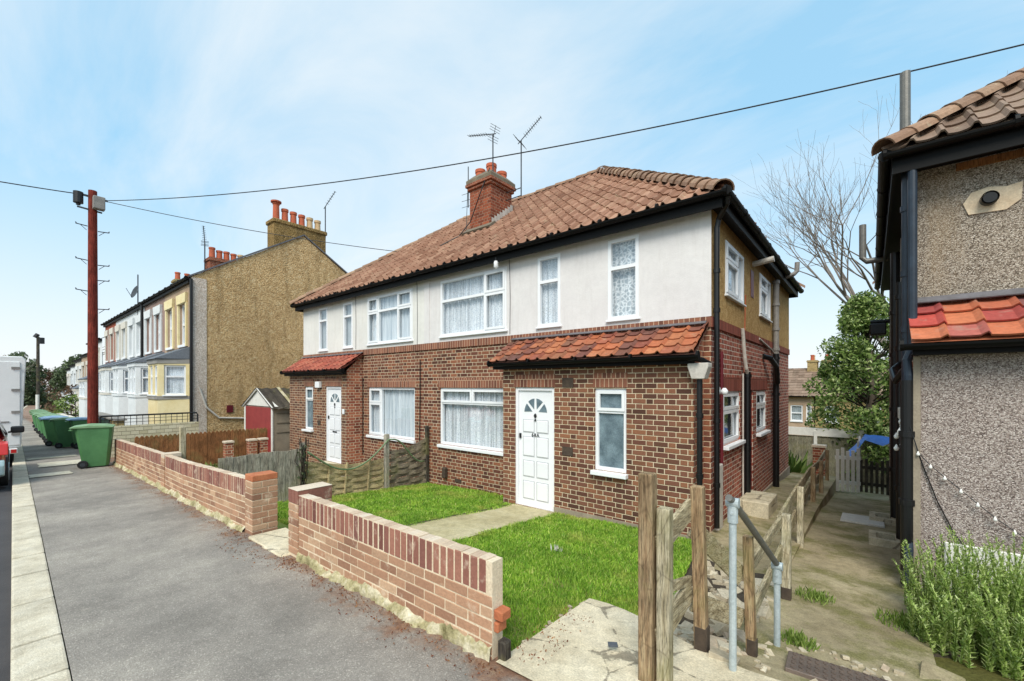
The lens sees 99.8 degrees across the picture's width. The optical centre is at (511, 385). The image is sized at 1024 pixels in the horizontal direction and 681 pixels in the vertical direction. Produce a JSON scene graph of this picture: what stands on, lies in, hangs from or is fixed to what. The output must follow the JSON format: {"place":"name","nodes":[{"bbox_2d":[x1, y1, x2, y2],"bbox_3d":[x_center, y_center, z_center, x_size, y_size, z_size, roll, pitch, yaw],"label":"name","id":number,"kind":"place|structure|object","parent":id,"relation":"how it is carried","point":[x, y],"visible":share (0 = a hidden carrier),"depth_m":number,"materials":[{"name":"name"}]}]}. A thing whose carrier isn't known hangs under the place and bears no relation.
{"place":"outdoors","nodes":[
{"label":"outdoors","id":0,"kind":"place"},
{"bbox_2d":[0,405,26,680],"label":"road","id":1,"kind":"structure","parent":0,"point":[5,564],"depth_m":4.42,"materials":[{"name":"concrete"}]},
{"bbox_2d":[0,421,24,485],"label":"parked car","id":2,"kind":"object","parent":1,"relation":"on","point":[4,462],"visible":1,"depth_m":8.85,"materials":[{"name":"red paint"}]},
{"bbox_2d":[0,356,25,463],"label":"white van","id":3,"kind":"object","parent":1,"relation":"on","point":[12,377],"visible":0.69,"depth_m":11.75,"materials":[{"name":"paint"}]},
{"bbox_2d":[22,405,531,680],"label":"pavement","id":4,"kind":"structure","parent":0,"point":[150,586],"depth_m":3.49,"materials":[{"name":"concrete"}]},
{"bbox_2d":[33,333,44,408],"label":"street lamp","id":5,"kind":"object","parent":4,"relation":"on","point":[39,340],"visible":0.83,"depth_m":49.75,"materials":[{"name":"black metal"}]},
{"bbox_2d":[31,413,54,433],"bbox_3d":[-23.922,1.952,22.055,0.630,1.068,0.816,0,0,37],"label":"wheelie bin","id":6,"kind":"object","parent":4,"relation":"on","point":[38,430],"visible":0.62,"depth_m":21.80,"materials":[{"name":"plastic"}]},
{"bbox_2d":[34,414,59,437],"bbox_3d":[-21.652,1.877,20.113,0.816,1.068,0.630,0,0,-42],"label":"wheelie bin","id":7,"kind":"object","parent":4,"relation":"on","point":[41,430],"visible":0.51,"depth_m":19.82,"materials":[{"name":"plastic"}]},
{"bbox_2d":[39,416,59,445],"bbox_3d":[-17.190,1.729,16.252,0.816,1.068,0.630,0,0,-42],"label":"wheelie bin","id":8,"kind":"object","parent":4,"relation":"on","point":[50,433],"visible":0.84,"depth_m":15.98,"materials":[{"name":"green plastic"}]},
{"bbox_2d":[36,415,62,439],"bbox_3d":[-19.905,1.819,18.605,0.630,1.068,0.816,0,0,42],"label":"wheelie bin","id":9,"kind":"object","parent":4,"relation":"on","point":[43,437],"visible":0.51,"depth_m":18.31,"materials":[{"name":"plastic"}]},
{"bbox_2d":[28,471,72,477],"bbox_3d":[-10.457,2.018,9.786,0.634,0.016,0.685,0,0,40],"label":"pavement patch","id":10,"kind":"object","parent":4,"relation":"on","point":[50,474],"visible":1,"depth_m":9.77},
{"bbox_2d":[26,454,76,459],"bbox_3d":[-13.547,2.124,12.720,0.524,0.013,1.037,0,0,40],"label":"pavement patch","id":11,"kind":"object","parent":4,"relation":"on","point":[50,457],"visible":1,"depth_m":12.67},
{"bbox_2d":[37,459,80,466],"bbox_3d":[-11.969,2.074,11.503,1.115,0.028,0.934,0,0,40],"label":"pavement patch","id":12,"kind":"object","parent":4,"relation":"on","point":[57,463],"visible":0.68,"depth_m":11.43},
{"bbox_2d":[48,417,74,448],"bbox_3d":[-16.016,1.694,15.469,0.816,1.068,0.630,0,0,-44],"label":"wheelie bin","id":13,"kind":"object","parent":4,"relation":"on","point":[63,434],"visible":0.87,"depth_m":15.24,"materials":[{"name":"plastic"}]},
{"bbox_2d":[64,417,86,448],"bbox_3d":[-15.171,1.674,15.220,0.630,1.068,0.816,0,0,38],"label":"wheelie bin","id":14,"kind":"object","parent":4,"relation":"on","point":[75,421],"visible":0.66,"depth_m":14.95,"materials":[{"name":"plastic"}]},
{"bbox_2d":[73,189,109,423],"bbox_3d":[-12.309,-1.700,12.625,0.772,8.042,0.390,0,0,-38],"label":"telegraph pole","id":15,"kind":"object","parent":4,"relation":"on","point":[95,202],"visible":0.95,"depth_m":12.62,"materials":[{"name":"red wood"}]},
{"bbox_2d":[0,181,71,192],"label":"overhead cable","id":16,"kind":"object","parent":15,"relation":"attached to","point":[35,187],"visible":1,"depth_m":11.74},
{"bbox_2d":[107,201,396,251],"bbox_3d":[-7.882,-4.865,13.309,8.481,1.247,0.020,0,0,-6],"label":"overhead cable","id":17,"kind":"object","parent":15,"relation":"attached to","point":[250,230],"visible":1,"depth_m":13.28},
{"bbox_2d":[108,44,1023,200],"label":"overhead cable","id":18,"kind":"object","parent":15,"relation":"attached to","point":[620,133],"visible":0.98,"depth_m":7.68,"materials":[{"name":"rubber"}]},
{"bbox_2d":[68,423,115,468],"bbox_3d":[-10.553,1.515,10.867,0.816,1.068,0.630,0,0,-38],"label":"wheelie bin","id":19,"kind":"object","parent":4,"relation":"on","point":[94,441],"visible":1,"depth_m":10.71,"materials":[{"name":"green plastic"}]},
{"bbox_2d":[112,439,277,534],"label":"garden wall","id":20,"kind":"structure","parent":4,"relation":"on","point":[247,503],"depth_m":6.21,"materials":[{"name":"brick"}]},
{"bbox_2d":[248,528,289,556],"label":"threshold slab","id":21,"kind":"structure","parent":4,"relation":"on","point":[275,542],"depth_m":4.93,"materials":[{"name":"concrete"}]},
{"bbox_2d":[107,467,593,680],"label":"leaf litter","id":22,"kind":"object","parent":4,"relation":"on","point":[224,533],"visible":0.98,"depth_m":3.36,"materials":[{"name":"brown plant"}]},
{"bbox_2d":[498,637,510,660],"bbox_3d":[-0.047,1.698,2.704,0.065,0.205,0.065,0,0,40],"label":"timber stub","id":23,"kind":"object","parent":4,"relation":"on","point":[504,648],"visible":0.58,"depth_m":2.68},
{"bbox_2d":[496,598,779,680],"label":"concrete apron","id":24,"kind":"object","parent":4,"relation":"on","point":[586,653],"visible":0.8,"depth_m":2.74,"materials":[{"name":"concrete"}]},
{"bbox_2d":[409,504,555,540],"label":"garden path","id":25,"kind":"structure","parent":0,"point":[459,526],"depth_m":6.33,"materials":[{"name":"concrete"}]},
{"bbox_2d":[277,482,691,650],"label":"lawn","id":26,"kind":"structure","parent":0,"point":[280,525],"depth_m":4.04,"materials":[{"name":"plant"}]},
{"bbox_2d":[406,504,510,525],"bbox_3d":[-0.974,2.051,6.572,0.030,0.286,3.053,0,0,40],"label":"path edging","id":27,"kind":"object","parent":26,"relation":"on","point":[458,514],"visible":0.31,"depth_m":6.75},
{"bbox_2d":[0,0,1023,389],"label":"sky","id":28,"kind":"structure","parent":0,"point":[131,100],"materials":[{"name":"blue"}]},
{"bbox_2d":[22,393,1023,680],"bbox_3d":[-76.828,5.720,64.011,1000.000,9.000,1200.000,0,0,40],"label":"ground","id":29,"kind":"structure","parent":0,"point":[966,673],"depth_m":3.11,"materials":[{"name":"concrete"}]},
{"bbox_2d":[8,351,48,407],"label":"street tree","id":30,"kind":"object","parent":29,"relation":"on","point":[29,394],"visible":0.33,"depth_m":84.59,"materials":[{"name":"green plant"}]},
{"bbox_2d":[10,405,71,680],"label":"kerb","id":31,"kind":"structure","parent":29,"relation":"on","point":[38,652],"depth_m":3.59,"materials":[{"name":"concrete"}]},
{"bbox_2d":[26,368,64,405],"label":"street tree","id":32,"kind":"object","parent":29,"relation":"on","point":[47,379],"visible":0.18,"depth_m":94.47,"materials":[{"name":"green plant"}]},
{"bbox_2d":[42,384,76,414],"bbox_3d":[-37.454,1.580,36.356,3.109,3.410,2.864,0,0,13],"label":"hedge bush","id":33,"kind":"object","parent":29,"relation":"on","point":[68,392],"visible":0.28,"depth_m":36.04,"materials":[{"name":"green plant"}]},
{"bbox_2d":[48,354,81,401],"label":"street tree","id":34,"kind":"object","parent":29,"relation":"on","point":[60,372],"visible":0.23,"depth_m":84.02,"materials":[{"name":"green plant"}]},
{"bbox_2d":[52,394,78,416],"bbox_3d":[-33.697,1.914,33.151,2.952,2.490,3.570,0,0,40],"label":"hedge bush","id":35,"kind":"object","parent":29,"relation":"on","point":[65,402],"visible":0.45,"depth_m":32.60,"materials":[{"name":"green plant"}]},
{"bbox_2d":[59,353,104,407],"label":"terraced house","id":36,"kind":"structure","parent":29,"relation":"on","point":[68,374],"depth_m":50.12,"materials":[{"name":"paint"}]},
{"bbox_2d":[61,352,104,411],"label":"terraced house","id":37,"kind":"structure","parent":29,"relation":"on","point":[72,371],"depth_m":45.88,"materials":[{"name":"paint"}]},
{"bbox_2d":[66,349,104,413],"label":"terraced house","id":38,"kind":"structure","parent":29,"relation":"on","point":[78,370],"depth_m":41.72,"materials":[{"name":"paint"}]},
{"bbox_2d":[71,346,104,416],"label":"terraced house","id":39,"kind":"structure","parent":29,"relation":"on","point":[75,389],"depth_m":36.63,"materials":[{"name":"paint"}]},
{"bbox_2d":[77,337,103,416],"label":"terraced house","id":40,"kind":"structure","parent":29,"relation":"on","point":[82,396],"depth_m":31.18,"materials":[{"name":"paint"}]},
{"bbox_2d":[99,412,126,425],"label":"forecourt wall","id":41,"kind":"structure","parent":29,"relation":"on","point":[119,419],"depth_m":13.46,"materials":[{"name":"yellow brick"}]},
{"bbox_2d":[98,311,128,414],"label":"terraced house","id":42,"kind":"structure","parent":29,"relation":"on","point":[121,338],"depth_m":22.76,"materials":[{"name":"white paint"}]},
{"bbox_2d":[98,272,189,411],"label":"terraced house","id":43,"kind":"structure","parent":29,"relation":"on","point":[109,325],"depth_m":25.84,"materials":[{"name":"paint"}]},
{"bbox_2d":[126,290,164,424],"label":"terraced house","id":44,"kind":"structure","parent":29,"relation":"on","point":[154,329],"depth_m":17.98,"materials":[{"name":"white paint"}]},
{"bbox_2d":[139,368,147,394],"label":"window","id":45,"kind":"structure","parent":44,"relation":"in","point":[144,371],"depth_m":17.55,"materials":[{"name":"white plastic"}]},
{"bbox_2d":[154,315,161,352],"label":"window","id":46,"kind":"structure","parent":44,"relation":"in","point":[155,351],"depth_m":18.73,"materials":[{"name":"white plastic"}]},
{"bbox_2d":[99,412,198,456],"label":"forecourt wall","id":47,"kind":"structure","parent":29,"relation":"on","point":[130,433],"depth_m":13.19,"materials":[{"name":"beige brick"}]},
{"bbox_2d":[110,226,242,424],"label":"terraced house","id":48,"kind":"structure","parent":29,"relation":"on","point":[120,388],"depth_m":21.06,"materials":[{"name":"white paint"}]},
{"bbox_2d":[122,370,127,393],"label":"window","id":49,"kind":"structure","parent":48,"relation":"in","point":[125,372],"depth_m":19.91,"materials":[{"name":"white plastic"}]},
{"bbox_2d":[179,427,185,458],"bbox_3d":[-6.316,1.450,8.276,0.100,1.300,0.090,0,0,40],"label":"timber post","id":50,"kind":"object","parent":29,"relation":"on","point":[182,440],"visible":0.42,"depth_m":8.24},
{"bbox_2d":[135,427,266,464],"bbox_3d":[-8.824,1.820,12.555,0.088,0.960,3.295,0,0,40],"label":"scalloped fence","id":51,"kind":"object","parent":29,"relation":"on","point":[203,448],"visible":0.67,"depth_m":12.46,"materials":[{"name":"wood"}]},
{"bbox_2d":[222,440,234,457],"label":"brick pillar","id":52,"kind":"structure","parent":29,"relation":"on","point":[228,448],"depth_m":12.16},
{"bbox_2d":[140,191,347,432],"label":"terraced house","id":53,"kind":"structure","parent":29,"relation":"on","point":[233,334],"depth_m":16.48,"materials":[{"name":"brown stone"}]},
{"bbox_2d":[165,310,172,350],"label":"window","id":54,"kind":"structure","parent":53,"relation":"in","point":[169,348],"depth_m":17.47,"materials":[{"name":"white plastic"}]},
{"bbox_2d":[162,365,186,395],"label":"window","id":55,"kind":"structure","parent":53,"relation":"in","point":[174,375],"depth_m":15.28,"materials":[{"name":"white plastic"}]},
{"bbox_2d":[178,305,186,347],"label":"window","id":56,"kind":"structure","parent":53,"relation":"in","point":[183,306],"depth_m":16.35,"materials":[{"name":"white plastic"}]},
{"bbox_2d":[246,438,257,454],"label":"brick pillar","id":57,"kind":"structure","parent":29,"relation":"on","point":[251,445],"depth_m":12.63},
{"bbox_2d":[218,442,304,501],"bbox_3d":[-4.207,1.670,7.319,0.115,1.260,1.340,0,0,40],"label":"board fence","id":58,"kind":"object","parent":29,"relation":"on","point":[283,464],"visible":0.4,"depth_m":7.45,"materials":[{"name":"wood"}]},
{"bbox_2d":[295,437,311,484],"bbox_3d":[-3.750,1.519,7.764,0.259,1.169,0.286,0,0,40],"label":"climbing plant","id":59,"kind":"object","parent":58,"relation":"attached to","point":[302,465],"visible":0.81,"depth_m":7.73,"materials":[{"name":"green plant"}]},
{"bbox_2d":[257,437,268,453],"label":"brick pillar","id":60,"kind":"structure","parent":29,"relation":"on","point":[263,445],"depth_m":12.84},
{"bbox_2d":[241,387,289,451],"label":"garden shed","id":61,"kind":"structure","parent":29,"relation":"on","point":[268,409],"depth_m":13.89,"materials":[{"name":"white paint"}]},
{"bbox_2d":[246,406,270,451],"bbox_3d":[-8.388,1.460,14.264,2.110,1.480,0.040,0,0,40],"label":"door","id":62,"kind":"structure","parent":61,"relation":"in","point":[256,417],"depth_m":14.15,"materials":[{"name":"red paint"}]},
{"bbox_2d":[305,426,428,495],"bbox_3d":[-2.849,1.620,8.914,0.090,1.360,2.810,0,0,40],"label":"wattle fence","id":63,"kind":"object","parent":29,"relation":"on","point":[386,469],"visible":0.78,"depth_m":9.05,"materials":[{"name":"wicker"}]},
{"bbox_2d":[307,439,424,469],"bbox_3d":[-2.846,1.438,8.801,0.032,0.612,2.661,0,0,40],"label":"garden hose","id":64,"kind":"object","parent":63,"relation":"hanging from","point":[314,456],"visible":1,"depth_m":8.69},
{"bbox_2d":[288,482,510,661],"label":"garden wall","id":65,"kind":"structure","parent":29,"relation":"on","point":[450,591],"depth_m":3.28,"materials":[{"name":"brick"}]},
{"bbox_2d":[280,116,804,539],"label":"semi detached house","id":66,"kind":"structure","parent":29,"relation":"on","point":[592,344],"depth_m":7.79,"materials":[{"name":"red brick"}]},
{"bbox_2d":[301,387,313,431],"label":"window","id":67,"kind":"structure","parent":66,"relation":"in","point":[309,390],"depth_m":12.92,"materials":[{"name":"white plastic"}]},
{"bbox_2d":[317,307,327,351],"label":"window","id":68,"kind":"structure","parent":66,"relation":"in","point":[323,312],"depth_m":13.33,"materials":[{"name":"white plastic"}]},
{"bbox_2d":[326,387,340,463],"bbox_3d":[-4.895,1.085,11.973,0.846,2.090,0.090,0,0,40],"label":"door","id":69,"kind":"structure","parent":66,"relation":"in","point":[333,394],"depth_m":11.99,"materials":[{"name":"white paint"}]},
{"bbox_2d":[342,302,352,348],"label":"window","id":70,"kind":"structure","parent":66,"relation":"in","point":[347,307],"depth_m":12.41,"materials":[{"name":"white plastic"}]},
{"bbox_2d":[366,288,413,345],"bbox_3d":[-3.106,-1.710,11.035,2.051,1.340,0.188,0,0,40],"label":"window","id":71,"kind":"structure","parent":66,"relation":"in","point":[389,316],"depth_m":11.08,"materials":[{"name":"white plastic"}]},
{"bbox_2d":[366,387,415,443],"bbox_3d":[-3.063,0.705,11.041,2.108,1.390,0.245,0,0,40],"label":"window","id":72,"kind":"structure","parent":66,"relation":"in","point":[391,409],"depth_m":11.13,"materials":[{"name":"white plastic"}]},
{"bbox_2d":[437,388,502,455],"bbox_3d":[-0.827,0.705,9.176,2.108,1.390,0.240,0,0,40],"label":"window","id":73,"kind":"structure","parent":66,"relation":"in","point":[472,418],"depth_m":9.24,"materials":[{"name":"white plastic"}]},
{"bbox_2d":[438,266,507,338],"bbox_3d":[-0.825,-1.710,9.134,2.051,1.340,0.188,0,0,40],"label":"window","id":74,"kind":"structure","parent":66,"relation":"in","point":[473,304],"depth_m":9.15,"materials":[{"name":"white plastic"}]},
{"bbox_2d":[516,387,553,511],"bbox_3d":[0.421,1.085,7.543,0.846,2.090,0.090,0,0,40],"label":"door","id":75,"kind":"structure","parent":66,"relation":"in","point":[534,406],"depth_m":7.53,"materials":[{"name":"white paint"}]},
{"bbox_2d":[535,253,561,328],"bbox_3d":[0.695,-1.708,7.855,0.597,1.375,0.157,0,0,40],"label":"window","id":76,"kind":"structure","parent":66,"relation":"in","point":[549,267],"depth_m":7.93,"materials":[{"name":"white plastic"}]},
{"bbox_2d":[590,388,627,479],"bbox_3d":[1.495,0.717,6.571,0.589,1.335,0.190,0,0,40],"label":"window","id":77,"kind":"structure","parent":66,"relation":"in","point":[610,403],"depth_m":6.61,"materials":[{"name":"white plastic"}]},
{"bbox_2d":[605,234,640,322],"bbox_3d":[1.802,-1.710,6.933,0.627,1.400,0.157,0,0,40],"label":"window","id":78,"kind":"structure","parent":66,"relation":"in","point":[623,253],"depth_m":6.99,"materials":[{"name":"white plastic"}]},
{"bbox_2d":[723,391,745,450],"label":"window","id":79,"kind":"structure","parent":66,"relation":"in","point":[728,409],"depth_m":7.17,"materials":[{"name":"white plastic"}]},
{"bbox_2d":[724,240,746,306],"bbox_3d":[3.637,-1.815,7.109,0.157,0.930,1.320,0,0,40],"label":"window","id":80,"kind":"structure","parent":66,"relation":"in","point":[734,276],"depth_m":7.17,"materials":[{"name":"white plastic"}]},
{"bbox_2d":[751,390,751,489],"bbox_3d":[4.275,1.090,7.951,0.090,1.980,0.850,0,0,40],"label":"side door","id":81,"kind":"structure","parent":66,"relation":"in","point":[751,390],"depth_m":8.23,"materials":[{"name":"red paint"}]},
{"bbox_2d":[756,391,770,436],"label":"window","id":82,"kind":"structure","parent":66,"relation":"in","point":[760,395],"depth_m":8.98,"materials":[{"name":"white plastic"}]},
{"bbox_2d":[759,273,772,322],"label":"window","id":83,"kind":"structure","parent":66,"relation":"in","point":[764,285],"depth_m":9.09,"materials":[{"name":"white plastic"}]},
{"bbox_2d":[521,561,905,680],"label":"rubble","id":84,"kind":"object","parent":29,"relation":"on","point":[719,646],"visible":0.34,"depth_m":3.26,"materials":[{"name":"stone"}]},
{"bbox_2d":[679,559,764,636],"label":"rubble bank","id":85,"kind":"structure","parent":29,"relation":"on","point":[740,596],"depth_m":4.42,"materials":[{"name":"stone"}]},
{"bbox_2d":[638,450,828,680],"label":"post and rail fence","id":86,"kind":"object","parent":29,"relation":"on","point":[661,611],"visible":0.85,"depth_m":2.81,"materials":[{"name":"wood"}]},
{"bbox_2d":[725,494,782,671],"bbox_3d":[1.625,1.356,2.872,0.921,1.408,0.078,0,0,-42],"label":"handrail","id":87,"kind":"object","parent":29,"relation":"on","point":[734,508],"visible":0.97,"depth_m":2.60,"materials":[{"name":"metal"}]},
{"bbox_2d":[788,355,818,455],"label":"house behind","id":88,"kind":"structure","parent":29,"relation":"on","point":[799,399],"depth_m":38.09,"materials":[{"name":"brown brick"}]},
{"bbox_2d":[790,405,802,421],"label":"window","id":89,"kind":"structure","parent":88,"relation":"in","point":[796,410],"depth_m":37.89,"materials":[{"name":"white plastic"}]},
{"bbox_2d":[793,479,835,557],"bbox_3d":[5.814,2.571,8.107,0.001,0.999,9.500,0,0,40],"label":"retaining edge","id":90,"kind":"object","parent":29,"relation":"on","point":[829,495],"visible":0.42,"depth_m":8.44,"materials":[{"name":"concrete"}]},
{"bbox_2d":[811,444,826,475],"bbox_3d":[8.505,2.325,11.950,0.330,1.350,0.310,0,0,40],"label":"brick gatepost","id":91,"kind":"object","parent":29,"relation":"on","point":[818,449],"visible":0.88,"depth_m":11.87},
{"bbox_2d":[788,426,888,484],"bbox_3d":[11.224,2.775,15.346,8.400,2.450,0.150,0,0,40],"label":"fence","id":92,"kind":"object","parent":29,"relation":"on","point":[805,443],"visible":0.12,"depth_m":15.31,"materials":[{"name":"white paint"}]},
{"bbox_2d":[802,289,888,480],"bbox_3d":[12.628,0.317,15.306,3.840,7.376,3.882,0,0,40],"label":"evergreen tree","id":93,"kind":"object","parent":29,"relation":"on","point":[858,359],"visible":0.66,"depth_m":15.01,"materials":[{"name":"green plant"}]},
{"bbox_2d":[812,354,887,442],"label":"house behind","id":94,"kind":"structure","parent":29,"relation":"on","point":[846,404],"depth_m":36.01,"materials":[{"name":"brick"}]},
{"bbox_2d":[849,434,888,456],"bbox_3d":[11.445,2.429,12.722,2.400,1.943,1.600,0,0,40],"label":"tarpaulin shelter","id":95,"kind":"object","parent":29,"relation":"on","point":[880,440],"visible":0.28,"depth_m":12.60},
{"bbox_2d":[732,70,1007,351],"bbox_3d":[15.624,-3.733,17.009,12.443,16.475,12.063,0,0,19],"label":"bare tree","id":96,"kind":"object","parent":29,"relation":"on","point":[843,279],"visible":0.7,"depth_m":18.90,"materials":[{"name":"grey plant"}]},
{"bbox_2d":[859,67,1023,611],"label":"pebbledash house","id":97,"kind":"structure","parent":29,"relation":"on","point":[948,259],"depth_m":4.35,"materials":[{"name":"grey concrete"}]},
{"bbox_2d":[894,419,1023,537],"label":"string lights","id":98,"kind":"object","parent":97,"relation":"hanging from","point":[896,447],"visible":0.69,"depth_m":4.22},
{"bbox_2d":[919,660,965,680],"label":"edging stone","id":99,"kind":"object","parent":29,"relation":"on","point":[927,670],"visible":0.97,"depth_m":2.89,"materials":[{"name":"stone"}]},
{"bbox_2d":[911,588,1023,663],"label":"planting bed","id":100,"kind":"object","parent":29,"relation":"on","point":[937,654],"visible":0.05,"depth_m":3.31,"materials":[{"name":"soil"}]},
{"bbox_2d":[891,526,1023,680],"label":"rosemary bush","id":101,"kind":"object","parent":100,"relation":"on","point":[963,612],"visible":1,"depth_m":3.32,"materials":[{"name":"green plant"}]},
{"bbox_2d":[707,472,835,573],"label":"side path","id":102,"kind":"structure","parent":0,"point":[784,489],"depth_m":6.53,"materials":[{"name":"concrete"}]},
{"bbox_2d":[739,490,776,518],"bbox_3d":[4.111,2.030,7.215,0.440,0.340,0.850,0,0,40],"label":"concrete step","id":103,"kind":"object","parent":102,"relation":"on","point":[759,504],"visible":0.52,"depth_m":6.96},
{"bbox_2d":[788,448,812,472],"bbox_3d":[7.962,2.308,12.651,1.287,0.983,1.385,0,0,-1],"label":"garden shrub","id":104,"kind":"object","parent":102,"relation":"on","point":[798,466],"visible":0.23,"depth_m":12.33,"materials":[{"name":"green plant"}]},
{"bbox_2d":[727,484,940,680],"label":"alley path","id":105,"kind":"structure","parent":0,"point":[851,570],"depth_m":4.01,"materials":[{"name":"concrete"}]},
{"bbox_2d":[780,626,820,651],"bbox_3d":[2.136,1.895,3.226,0.255,0.084,0.263,0,0,-14],"label":"weed","id":106,"kind":"object","parent":105,"relation":"on","point":[797,639],"visible":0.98,"depth_m":3.21,"materials":[{"name":"green plant"}]},
{"bbox_2d":[795,585,835,605],"bbox_3d":[2.872,1.992,4.110,0.344,0.076,0.316,0,0,40],"label":"weed","id":107,"kind":"object","parent":105,"relation":"on","point":[816,595],"visible":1,"depth_m":4.10,"materials":[{"name":"green plant"}]},
{"bbox_2d":[785,651,887,680],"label":"access cover","id":108,"kind":"object","parent":105,"relation":"on","point":[807,667],"visible":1,"depth_m":2.71,"materials":[{"name":"metal"}]},
{"bbox_2d":[835,448,860,492],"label":"picket gate","id":109,"kind":"structure","parent":105,"relation":"on","point":[848,458],"depth_m":11.21,"materials":[{"name":"white paint"}]},
{"bbox_2d":[840,513,884,527],"bbox_3d":[5.893,2.267,7.260,0.560,0.082,0.750,0,0,40],"label":"inspection cover","id":110,"kind":"object","parent":105,"relation":"on","point":[855,518],"visible":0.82,"depth_m":7.13,"materials":[{"name":"metal"}]},
{"bbox_2d":[860,458,888,494],"bbox_3d":[10.248,2.475,11.285,1.900,0.950,0.060,0,0,40],"label":"picket fence","id":111,"kind":"object","parent":105,"relation":"on","point":[876,484],"visible":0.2,"depth_m":11.63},
{"bbox_2d":[872,606,923,636],"bbox_3d":[3.300,1.982,3.613,0.438,0.087,0.412,0,0,40],"label":"weed","id":112,"kind":"object","parent":105,"relation":"on","point":[902,621],"visible":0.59,"depth_m":3.66,"materials":[{"name":"green plant"}]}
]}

